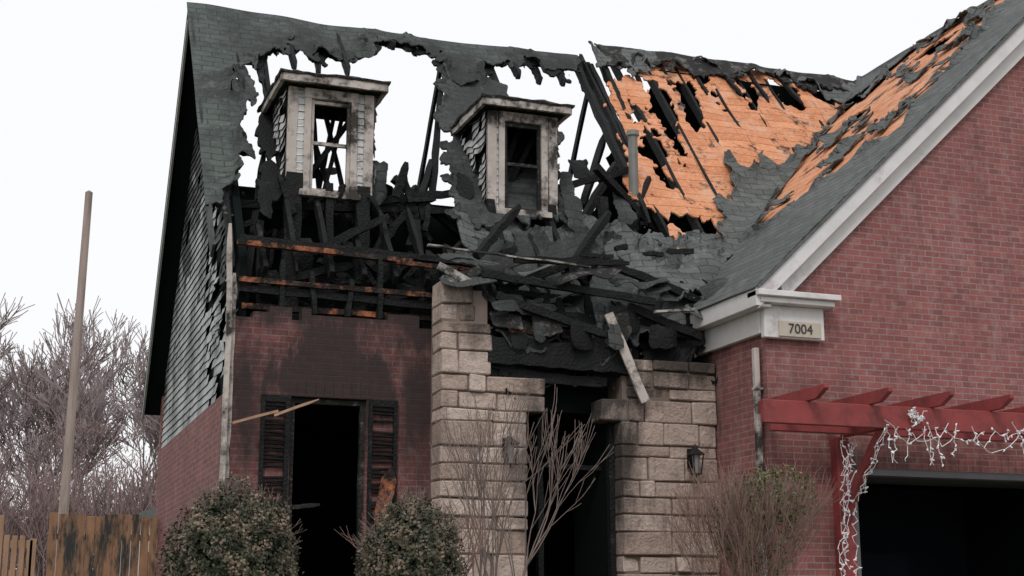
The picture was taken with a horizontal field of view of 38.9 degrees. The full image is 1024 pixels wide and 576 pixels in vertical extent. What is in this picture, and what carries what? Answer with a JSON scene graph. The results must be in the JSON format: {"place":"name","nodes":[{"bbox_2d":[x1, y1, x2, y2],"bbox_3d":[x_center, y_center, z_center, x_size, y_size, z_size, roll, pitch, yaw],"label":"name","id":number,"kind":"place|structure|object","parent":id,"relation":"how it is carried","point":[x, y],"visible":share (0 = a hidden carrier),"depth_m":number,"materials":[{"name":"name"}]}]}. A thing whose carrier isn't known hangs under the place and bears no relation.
{"place":"outdoors","nodes":[
{"label":"outdoors","id":0,"kind":"place"},
{"bbox_2d":[276,107,353,225],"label":"dormer studs","id":1,"kind":"object","parent":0,"point":[320,162],"visible":0.59,"depth_m":19.79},
{"bbox_2d":[275,92,362,171],"bbox_3d":[-2.614,-1.855,19.809,1.104,1.334,1.087,4,-13,-19],"label":"dormer sheathing","id":2,"kind":"object","parent":1,"relation":"attached to","point":[284,108],"visible":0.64,"depth_m":19.50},
{"bbox_2d":[257,68,390,112],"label":"dormer roof","id":3,"kind":"structure","parent":1,"relation":"on","point":[355,78],"depth_m":19.24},
{"bbox_2d":[267,80,381,121],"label":"dormer soffit","id":4,"kind":"structure","parent":3,"relation":"attached to","point":[319,109],"depth_m":19.57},
{"bbox_2d":[261,71,388,112],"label":"dormer fascia","id":5,"kind":"structure","parent":3,"relation":"attached to","point":[340,82],"depth_m":19.24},
{"bbox_2d":[0,0,986,569],"label":"sky","id":6,"kind":"structure","parent":0,"point":[89,88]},
{"bbox_2d":[464,113,535,197],"bbox_3d":[-0.058,-1.656,20.702,0.974,1.334,1.087,4,-13,-19],"label":"dormer sheathing","id":7,"kind":"object","parent":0,"point":[468,135],"visible":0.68,"depth_m":20.48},
{"bbox_2d":[507,124,535,182],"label":"dormer studs","id":8,"kind":"object","parent":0,"point":[524,147],"visible":0.23,"depth_m":20.65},
{"bbox_2d":[449,93,574,128],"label":"dormer roof","id":9,"kind":"structure","parent":8,"relation":"on","point":[542,101],"depth_m":20.14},
{"bbox_2d":[451,96,571,135],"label":"dormer fascia","id":10,"kind":"structure","parent":9,"relation":"attached to","point":[464,120],"depth_m":20.14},
{"bbox_2d":[458,105,565,140],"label":"dormer soffit","id":11,"kind":"structure","parent":9,"relation":"attached to","point":[466,128],"depth_m":20.43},
{"bbox_2d":[759,0,1003,222],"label":"wing roof decking","id":12,"kind":"object","parent":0,"point":[884,98],"visible":0.35,"depth_m":22.23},
{"bbox_2d":[682,0,1023,313],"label":"wing roof shingles","id":13,"kind":"object","parent":12,"relation":"on","point":[760,252],"visible":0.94,"depth_m":19.46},
{"bbox_2d":[854,0,996,80],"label":"wing ridge cap","id":14,"kind":"object","parent":13,"relation":"on","point":[984,5],"visible":0.28,"depth_m":24.64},
{"bbox_2d":[765,1,994,207],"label":"wing shingle patches","id":15,"kind":"object","parent":12,"relation":"on","point":[842,147],"visible":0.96,"depth_m":22.09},
{"bbox_2d":[858,33,955,96],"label":"wing roof right slope","id":16,"kind":"structure","parent":0,"point":[932,50],"depth_m":24.73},
{"bbox_2d":[699,277,727,299],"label":"roof debris","id":17,"kind":"object","parent":16,"relation":"on","point":[708,290],"visible":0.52,"depth_m":18.92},
{"bbox_2d":[690,287,771,356],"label":"eave fascia","id":18,"kind":"structure","parent":16,"relation":"attached to","point":[736,319],"depth_m":18.11,"materials":[{"name":"white paint"}]},
{"bbox_3d":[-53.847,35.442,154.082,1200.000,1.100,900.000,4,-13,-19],"label":"ground","id":19,"kind":"structure","parent":0,"visible":0},
{"bbox_2d":[0,292,34,358],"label":"bare tree","id":20,"kind":"object","parent":19,"relation":"on","point":[3,324],"visible":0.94,"depth_m":77.04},
{"bbox_2d":[0,515,36,575],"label":"wooden fence","id":21,"kind":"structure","parent":19,"relation":"on","point":[13,544],"depth_m":22.31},
{"bbox_2d":[0,340,133,561],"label":"bare tree","id":22,"kind":"object","parent":19,"relation":"on","point":[28,424],"visible":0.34,"depth_m":79.72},
{"bbox_2d":[0,293,143,496],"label":"bare tree","id":23,"kind":"object","parent":19,"relation":"on","point":[69,326],"visible":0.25,"depth_m":88.08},
{"bbox_2d":[54,190,92,575],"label":"utility pole","id":24,"kind":"object","parent":19,"relation":"on","point":[64,498],"visible":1,"depth_m":40.63,"materials":[{"name":"brown wood"}]},
{"bbox_2d":[0,319,147,513],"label":"bare tree","id":25,"kind":"object","parent":19,"relation":"on","point":[86,398],"visible":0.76,"depth_m":75.18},
{"bbox_2d":[0,442,157,575],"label":"distant thicket","id":26,"kind":"object","parent":19,"relation":"on","point":[13,522],"visible":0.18,"depth_m":64.34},
{"bbox_2d":[0,415,157,573],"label":"distant brush","id":27,"kind":"object","parent":19,"relation":"on","point":[86,438],"visible":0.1,"depth_m":70.59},
{"bbox_2d":[46,512,158,575],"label":"wooden fence","id":28,"kind":"object","parent":19,"relation":"on","point":[106,533],"visible":1,"depth_m":22.84,"materials":[{"name":"brown wood"}]},
{"bbox_2d":[62,340,153,490],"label":"bare tree","id":29,"kind":"object","parent":19,"relation":"on","point":[119,420],"visible":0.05,"depth_m":87.40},
{"bbox_2d":[99,325,157,451],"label":"bare tree","id":30,"kind":"object","parent":19,"relation":"on","point":[124,383],"visible":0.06,"depth_m":87.92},
{"bbox_2d":[109,341,157,495],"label":"bare tree","id":31,"kind":"object","parent":19,"relation":"on","point":[134,432],"visible":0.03,"depth_m":79.39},
{"bbox_2d":[111,366,159,490],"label":"bare tree","id":32,"kind":"object","parent":19,"relation":"on","point":[149,420],"visible":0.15,"depth_m":73.09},
{"bbox_2d":[156,394,222,575],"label":"side brick wall","id":33,"kind":"structure","parent":19,"relation":"on","point":[189,458],"depth_m":20.41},
{"bbox_2d":[164,131,246,440],"bbox_3d":[-4.480,-1.102,21.303,0.100,6.227,7.280,4,-13,-19],"label":"gable sheathing","id":34,"kind":"object","parent":33,"relation":"on","point":[240,256],"visible":0.35,"depth_m":19.40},
{"bbox_2d":[161,171,237,448],"bbox_3d":[-4.574,-0.044,20.968,0.095,4.055,7.600,4,-13,-19],"label":"gable siding","id":35,"kind":"object","parent":34,"relation":"attached to","point":[171,422],"visible":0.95,"depth_m":21.14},
{"bbox_2d":[174,129,230,359],"bbox_3d":[-4.382,-1.821,20.839,0.078,5.012,6.376,4,-13,-19],"label":"siding","id":36,"kind":"object","parent":34,"relation":"attached to","point":[224,252],"visible":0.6,"depth_m":21.92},
{"bbox_2d":[225,273,236,487],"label":"corner trim","id":37,"kind":"structure","parent":34,"relation":"attached to","point":[234,294],"depth_m":17.05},
{"bbox_2d":[218,223,231,504],"bbox_3d":[-3.342,1.203,16.880,0.091,4.002,0.211,1,-13,-3],"label":"downspout corner","id":38,"kind":"object","parent":37,"relation":"attached to","point":[226,361],"visible":0.79,"depth_m":17.00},
{"bbox_2d":[151,471,306,575],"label":"evergreen shrub","id":39,"kind":"object","parent":19,"relation":"on","point":[244,534],"visible":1,"depth_m":12.93,"materials":[{"name":"green plant"}]},
{"bbox_2d":[225,306,431,573],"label":"front brick wall","id":40,"kind":"structure","parent":19,"relation":"on","point":[277,348],"depth_m":17.50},
{"bbox_2d":[258,394,290,541],"bbox_3d":[-2.792,2.535,16.881,0.345,2.607,0.053,4,-13,-19],"label":"window shutter","id":41,"kind":"object","parent":40,"relation":"attached to","point":[265,398],"depth_m":17.02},
{"bbox_2d":[286,398,364,575],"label":"window frame","id":42,"kind":"object","parent":40,"relation":"attached to","point":[361,449],"visible":0.75,"depth_m":17.35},
{"bbox_2d":[367,466,396,558],"bbox_3d":[-1.559,2.723,17.228,0.390,1.218,0.034,4,-13,-19],"label":"peeling shutter panel","id":43,"kind":"object","parent":42,"relation":"attached to","point":[388,482],"visible":0.42,"depth_m":17.31,"materials":[{"name":"brown wood"}]},
{"bbox_2d":[288,379,368,399],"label":"window lintel bricks","id":44,"kind":"object","parent":40,"relation":"in","point":[293,390],"depth_m":17.41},
{"bbox_2d":[237,239,468,321],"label":"scorched top plates","id":45,"kind":"object","parent":40,"relation":"on","point":[410,262],"visible":0.68,"depth_m":17.85,"materials":[{"name":"brown wood"}]},
{"bbox_2d":[366,399,397,553],"bbox_3d":[-1.560,2.632,17.312,0.363,2.608,0.052,4,-13,-19],"label":"window shutter","id":46,"kind":"object","parent":40,"relation":"attached to","point":[394,444],"depth_m":17.45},
{"bbox_2d":[350,485,477,575],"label":"evergreen shrub","id":47,"kind":"object","parent":19,"relation":"on","point":[425,547],"visible":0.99,"depth_m":13.43,"materials":[{"name":"green plant"}]},
{"bbox_2d":[334,500,495,575],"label":"bare bush","id":48,"kind":"object","parent":19,"relation":"on","point":[476,542],"visible":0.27,"depth_m":13.95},
{"bbox_2d":[429,384,613,575],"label":"bare crape myrtle","id":49,"kind":"object","parent":19,"relation":"on","point":[479,478],"visible":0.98,"depth_m":15.09,"materials":[{"name":"brown plant"}]},
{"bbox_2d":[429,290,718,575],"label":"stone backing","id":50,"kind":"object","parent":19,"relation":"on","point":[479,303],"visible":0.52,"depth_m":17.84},
{"bbox_2d":[220,33,867,328],"bbox_3d":[1.170,-1.468,22.663,11.860,5.834,7.451,4,-13,-19],"label":"charred framing","id":51,"kind":"object","parent":50,"relation":"on","point":[369,211],"visible":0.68,"depth_m":19.24,"materials":[{"name":"brown wood"}]},
{"bbox_2d":[256,181,272,218],"bbox_3d":[-3.134,-1.122,18.437,0.208,0.556,0.271,4,-13,-19],"label":"hanging felt","id":52,"kind":"object","parent":51,"relation":"hanging from","point":[265,198],"visible":1,"depth_m":18.45,"materials":[{"name":"black paper"}]},
{"bbox_2d":[256,267,278,303],"bbox_3d":[-3.013,-0.018,17.917,0.307,0.475,0.080,7,-14,-29],"label":"hanging felt","id":53,"kind":"object","parent":51,"relation":"hanging from","point":[265,299],"visible":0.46,"depth_m":17.90,"materials":[{"name":"fabric"}]},
{"bbox_2d":[252,56,283,202],"bbox_3d":[-3.398,-2.260,20.078,0.397,2.978,2.452,3,-13,-14],"label":"cheek decking","id":54,"kind":"object","parent":51,"relation":"on","point":[269,169],"visible":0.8,"depth_m":19.61,"materials":[{"name":"brown wood"}]},
{"bbox_2d":[298,238,313,279],"bbox_3d":[-2.568,-0.361,18.119,0.197,0.518,0.176,4,-13,-19],"label":"hanging felt","id":55,"kind":"object","parent":51,"relation":"hanging from","point":[305,261],"visible":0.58,"depth_m":18.09,"materials":[{"name":"black paper"}]},
{"bbox_2d":[271,87,377,185],"bbox_3d":[-2.595,-1.830,19.752,1.295,1.459,1.139,4,-13,-19],"label":"dormer siding","id":56,"kind":"object","parent":51,"relation":"attached to","point":[300,134],"visible":0.78,"depth_m":19.31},
{"bbox_2d":[285,86,373,201],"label":"dormer trim","id":57,"kind":"structure","parent":56,"relation":"attached to","point":[352,99],"depth_m":19.21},
{"bbox_2d":[309,99,350,192],"bbox_3d":[-2.419,-1.867,19.254,0.540,1.274,0.050,4,-13,-19],"label":"dormer sash","id":58,"kind":"object","parent":57,"relation":"in","point":[348,128],"visible":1,"depth_m":19.27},
{"bbox_2d":[372,160,387,204],"bbox_3d":[-1.806,-1.406,19.470,0.281,0.643,0.080,4,-13,-19],"label":"hanging felt","id":59,"kind":"object","parent":51,"relation":"hanging from","point":[379,190],"visible":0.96,"depth_m":19.47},
{"bbox_2d":[206,36,577,211],"bbox_3d":[-1.353,-2.380,21.115,6.398,4.115,3.346,4,-13,-19],"label":"roof decking","id":60,"kind":"object","parent":51,"relation":"on","point":[324,55],"visible":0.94,"depth_m":22.65,"materials":[{"name":"brown wood"}]},
{"bbox_2d":[191,15,214,256],"bbox_3d":[-4.255,-2.308,19.805,0.039,4.714,3.879,4,-13,-19],"label":"front rake board","id":61,"kind":"object","parent":60,"relation":"attached to","point":[210,227],"visible":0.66,"depth_m":18.02,"materials":[{"name":"wood"}]},
{"bbox_2d":[187,2,581,215],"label":"roof shingles","id":62,"kind":"object","parent":60,"relation":"on","point":[224,36],"visible":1,"depth_m":21.74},
{"bbox_2d":[433,63,567,230],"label":"roof shingles","id":63,"kind":"object","parent":51,"relation":"attached to","point":[457,100],"visible":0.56,"depth_m":20.68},
{"bbox_2d":[456,172,473,199],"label":"hanging felt","id":64,"kind":"object","parent":63,"relation":"hanging from","point":[465,186],"visible":1,"depth_m":19.97,"materials":[{"name":"black paper"}]},
{"bbox_2d":[559,171,574,198],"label":"hanging felt","id":65,"kind":"object","parent":63,"relation":"hanging from","point":[566,185],"visible":0.81,"depth_m":20.69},
{"bbox_2d":[560,192,583,231],"bbox_3d":[0.843,-1.040,20.170,0.314,0.622,0.259,4,-13,-19],"label":"hanging felt","id":66,"kind":"object","parent":63,"relation":"hanging from","point":[573,207],"visible":0.88,"depth_m":20.14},
{"bbox_2d":[459,111,559,209],"bbox_3d":[-0.040,-1.637,20.646,1.174,1.471,1.139,4,-13,-19],"label":"dormer siding","id":67,"kind":"object","parent":51,"relation":"attached to","point":[469,144],"visible":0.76,"depth_m":20.27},
{"bbox_2d":[486,110,557,219],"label":"dormer trim","id":68,"kind":"structure","parent":67,"relation":"attached to","point":[546,143],"depth_m":20.11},
{"bbox_2d":[505,122,540,210],"bbox_3d":[0.137,-1.667,20.147,0.540,1.274,0.050,4,-13,-19],"label":"dormer sash","id":69,"kind":"object","parent":68,"relation":"in","point":[537,166],"visible":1,"depth_m":20.17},
{"bbox_2d":[444,220,705,375],"bbox_3d":[1.108,0.117,19.057,3.983,2.368,1.524,4,-13,-19],"label":"draped roofing","id":70,"kind":"object","parent":51,"relation":"attached to","point":[567,246],"visible":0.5,"depth_m":19.21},
{"bbox_2d":[454,201,724,315],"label":"slumped shingles","id":71,"kind":"object","parent":70,"relation":"on","point":[704,262],"visible":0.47,"depth_m":19.84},
{"bbox_2d":[476,285,717,398],"bbox_3d":[0.959,0.393,18.983,3.646,2.473,1.548,4,-13,-19],"label":"draped felt","id":72,"kind":"object","parent":70,"relation":"attached to","point":[683,350],"visible":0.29,"depth_m":18.63,"materials":[{"name":"fabric"}]},
{"bbox_2d":[626,227,697,323],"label":"draped valley shingles","id":73,"kind":"object","parent":70,"relation":"on","point":[666,242],"visible":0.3,"depth_m":19.93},
{"bbox_2d":[568,159,590,178],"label":"hanging felt","id":74,"kind":"object","parent":51,"relation":"hanging from","point":[580,169],"visible":1,"depth_m":21.17,"materials":[{"name":"black fabric"}]},
{"bbox_2d":[613,193,637,224],"bbox_3d":[1.594,-1.148,20.623,0.307,0.594,0.330,4,-13,-19],"label":"hanging felt","id":75,"kind":"object","parent":51,"relation":"hanging from","point":[626,213],"visible":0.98,"depth_m":20.56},
{"bbox_2d":[626,129,638,231],"bbox_3d":[1.780,-1.573,21.245,0.190,1.520,0.200,4,-13,-19],"label":"vent pipe","id":76,"kind":"object","parent":51,"relation":"attached to","point":[632,135],"visible":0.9,"depth_m":21.26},
{"bbox_2d":[608,277,669,289],"bbox_3d":[1.645,-0.080,18.787,0.854,0.243,0.205,6,-14,-25],"label":"roof debris","id":77,"kind":"object","parent":51,"relation":"on","point":[616,281],"visible":1,"depth_m":18.71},
{"bbox_2d":[600,61,841,248],"bbox_3d":[3.301,-1.810,23.705,2.757,4.808,6.855,-8,-15,32],"label":"roof decking","id":78,"kind":"object","parent":51,"relation":"on","point":[779,136],"visible":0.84,"depth_m":23.36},
{"bbox_2d":[588,41,861,266],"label":"roof shingles","id":79,"kind":"object","parent":78,"relation":"on","point":[756,183],"visible":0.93,"depth_m":22.39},
{"bbox_2d":[594,43,878,93],"bbox_3d":[4.050,-3.687,25.157,5.523,0.720,0.656,4,-13,-19],"label":"roof felt","id":80,"kind":"object","parent":51,"relation":"on","point":[699,67],"visible":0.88,"depth_m":25.08,"materials":[{"name":"black"}]},
{"bbox_2d":[430,280,719,575],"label":"stone entry surround","id":81,"kind":"object","parent":19,"relation":"on","point":[652,431],"visible":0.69,"depth_m":17.82,"materials":[{"name":"stone"}]},
{"bbox_2d":[481,255,702,387],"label":"entry header beams","id":82,"kind":"structure","parent":81,"relation":"on","point":[563,356],"depth_m":18.07,"materials":[{"name":"brown wood"}]},
{"bbox_2d":[439,277,496,287],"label":"roof debris","id":83,"kind":"object","parent":82,"relation":"on","point":[473,281],"visible":1,"depth_m":17.66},
{"bbox_2d":[466,259,521,276],"bbox_3d":[-0.110,-0.255,18.124,0.937,0.322,0.170,1,-13,-5],"label":"roof debris","id":84,"kind":"object","parent":82,"relation":"attached to","point":[475,271],"visible":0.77,"depth_m":18.10,"materials":[{"name":"grey wood"}]},
{"bbox_2d":[490,311,522,329],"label":"roof debris","id":85,"kind":"object","parent":82,"relation":"attached to","point":[505,320],"visible":0.99,"depth_m":17.83,"materials":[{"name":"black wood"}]},
{"bbox_2d":[492,300,556,314],"bbox_3d":[0.170,0.242,17.971,0.971,0.222,0.124,9,-16,-36],"label":"roof debris","id":86,"kind":"object","parent":82,"relation":"attached to","point":[506,305],"visible":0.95,"depth_m":17.80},
{"bbox_2d":[532,314,562,336],"bbox_3d":[0.441,0.453,17.976,0.381,0.344,0.143,4,-13,-19],"label":"roof debris","id":87,"kind":"object","parent":82,"relation":"attached to","point":[552,327],"visible":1,"depth_m":17.98,"materials":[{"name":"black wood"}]},
{"bbox_2d":[427,244,695,313],"bbox_3d":[0.661,-0.092,18.112,3.554,0.655,0.144,4,-13,-18],"label":"loose flashing","id":88,"kind":"object","parent":82,"relation":"attached to","point":[450,271],"visible":1,"depth_m":17.81,"materials":[{"name":"metal"}]},
{"bbox_2d":[570,321,593,350],"bbox_3d":[0.872,0.604,18.025,0.385,0.357,0.065,10,-16,-37],"label":"roof debris","id":89,"kind":"object","parent":82,"relation":"attached to","point":[581,338],"visible":1,"depth_m":17.98,"materials":[{"name":"brown wood"}]},
{"bbox_2d":[552,266,621,285],"bbox_3d":[0.951,-0.162,18.239,0.919,0.391,0.351,6,-14,-27],"label":"roof debris","id":90,"kind":"object","parent":82,"relation":"on","point":[606,272],"visible":0.99,"depth_m":18.20,"materials":[{"name":"grey wood"}]},
{"bbox_2d":[608,324,623,349],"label":"roof debris","id":91,"kind":"object","parent":82,"relation":"attached to","point":[616,340],"visible":1,"depth_m":18.09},
{"bbox_2d":[609,306,639,332],"bbox_3d":[1.440,0.410,18.383,0.498,0.339,0.081,9,-15,-34],"label":"roof debris","id":92,"kind":"object","parent":82,"relation":"attached to","point":[634,320],"visible":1,"depth_m":18.40,"materials":[{"name":"brown wood"}]},
{"bbox_2d":[604,312,649,403],"bbox_3d":[1.437,0.869,18.136,0.586,1.149,0.042,3,-13,-15],"label":"hanging fascia board","id":93,"kind":"object","parent":82,"relation":"attached to","point":[633,373],"visible":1,"depth_m":18.11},
{"bbox_2d":[649,324,676,348],"bbox_3d":[1.928,0.620,18.479,0.426,0.339,0.088,5,-14,-21],"label":"roof debris","id":94,"kind":"object","parent":82,"relation":"attached to","point":[663,337],"visible":1,"depth_m":18.43,"materials":[{"name":"brown wood"}]},
{"bbox_2d":[687,444,705,476],"bbox_3d":[2.287,2.166,18.138,0.180,0.430,0.240,4,-13,-19],"label":"wall lantern","id":95,"kind":"object","parent":81,"relation":"attached to","point":[695,453],"depth_m":18.08,"materials":[{"name":"black metal"}]},
{"bbox_2d":[534,417,616,575],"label":"door frame","id":96,"kind":"object","parent":19,"relation":"on","point":[611,499],"visible":0.62,"depth_m":18.13,"materials":[{"name":"brown wood"}]},
{"bbox_2d":[492,304,697,575],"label":"entry sheathing","id":97,"kind":"object","parent":19,"relation":"on","point":[590,536],"visible":0.25,"depth_m":18.58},
{"bbox_2d":[290,404,965,575],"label":"interior partitions","id":98,"kind":"object","parent":19,"relation":"on","point":[325,456],"visible":0.04,"depth_m":20.41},
{"bbox_2d":[239,186,609,328],"bbox_3d":[-1.116,0.306,20.526,5.750,3.260,0.800,4,-13,-19],"label":"attic partition","id":99,"kind":"object","parent":98,"relation":"on","point":[440,233],"visible":0.04,"depth_m":19.90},
{"bbox_2d":[698,337,758,575],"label":"wing side wall","id":100,"kind":"structure","parent":19,"relation":"on","point":[735,431],"depth_m":18.12,"materials":[{"name":"brick"}]},
{"bbox_2d":[141,18,865,414],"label":"roof slope","id":101,"kind":"structure","parent":100,"relation":"on","point":[187,128],"depth_m":23.81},
{"bbox_2d":[141,20,188,419],"bbox_3d":[-5.539,-0.992,23.122,0.030,5.781,3.946,4,-13,-19],"label":"rake board","id":102,"kind":"object","parent":101,"relation":"attached to","point":[166,211],"visible":0.79,"depth_m":22.99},
{"bbox_2d":[638,453,846,575],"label":"deciduous bush","id":103,"kind":"object","parent":19,"relation":"on","point":[762,506],"visible":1,"depth_m":15.19,"materials":[{"name":"brown plant"}]},
{"bbox_2d":[755,56,1023,575],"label":"wing gable wall","id":104,"kind":"structure","parent":19,"relation":"on","point":[919,269],"depth_m":18.43,"materials":[{"name":"brick"}]},
{"bbox_2d":[752,348,767,575],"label":"downspout","id":105,"kind":"object","parent":104,"relation":"attached to","point":[757,388],"visible":0.59,"depth_m":17.41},
{"bbox_2d":[747,288,841,341],"bbox_3d":[3.430,0.339,17.556,1.140,0.542,0.290,4,-13,-19],"label":"cornice return","id":106,"kind":"object","parent":104,"relation":"attached to","point":[795,306],"visible":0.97,"depth_m":17.54,"materials":[{"name":"white paint"}]},
{"bbox_2d":[778,320,820,338],"bbox_3d":[3.491,0.506,17.587,0.580,0.190,0.024,4,-13,-19],"label":"number plate","id":107,"kind":"object","parent":106,"relation":"attached to","point":[784,328],"visible":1,"depth_m":17.57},
{"bbox_2d":[757,22,1023,307],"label":"rake trim","id":108,"kind":"structure","parent":104,"relation":"attached to","point":[820,244],"depth_m":18.51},
{"bbox_2d":[757,18,1023,288],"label":"rake drip edge","id":109,"kind":"object","parent":108,"relation":"attached to","point":[826,217],"visible":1,"depth_m":18.41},
{"bbox_2d":[853,451,1023,473],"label":"garage lintel bricks","id":110,"kind":"object","parent":104,"relation":"attached to","point":[1004,465],"visible":0.88,"depth_m":18.03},
{"bbox_2d":[853,468,1023,575],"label":"garage door frame","id":111,"kind":"object","parent":19,"relation":"on","point":[894,473],"visible":0.39,"depth_m":17.96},
{"bbox_2d":[858,487,1023,575],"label":"garage walls","id":112,"kind":"structure","parent":19,"relation":"on","point":[973,531],"depth_m":23.98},
{"bbox_2d":[866,477,1023,488],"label":"raised garage door","id":113,"kind":"structure","parent":112,"relation":"attached to","point":[940,482],"depth_m":20.39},
{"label":"driveway","id":114,"kind":"object","parent":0,"visible":0},
{"bbox_2d":[758,383,1023,575],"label":"pergola","id":115,"kind":"object","parent":114,"relation":"on","point":[850,416],"visible":0.98,"depth_m":16.87,"materials":[{"name":"red wood"}]},
{"bbox_2d":[837,407,1023,575],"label":"string lights","id":116,"kind":"object","parent":115,"relation":"attached to","point":[919,420],"visible":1,"depth_m":16.93,"materials":[{"name":"plastic"}]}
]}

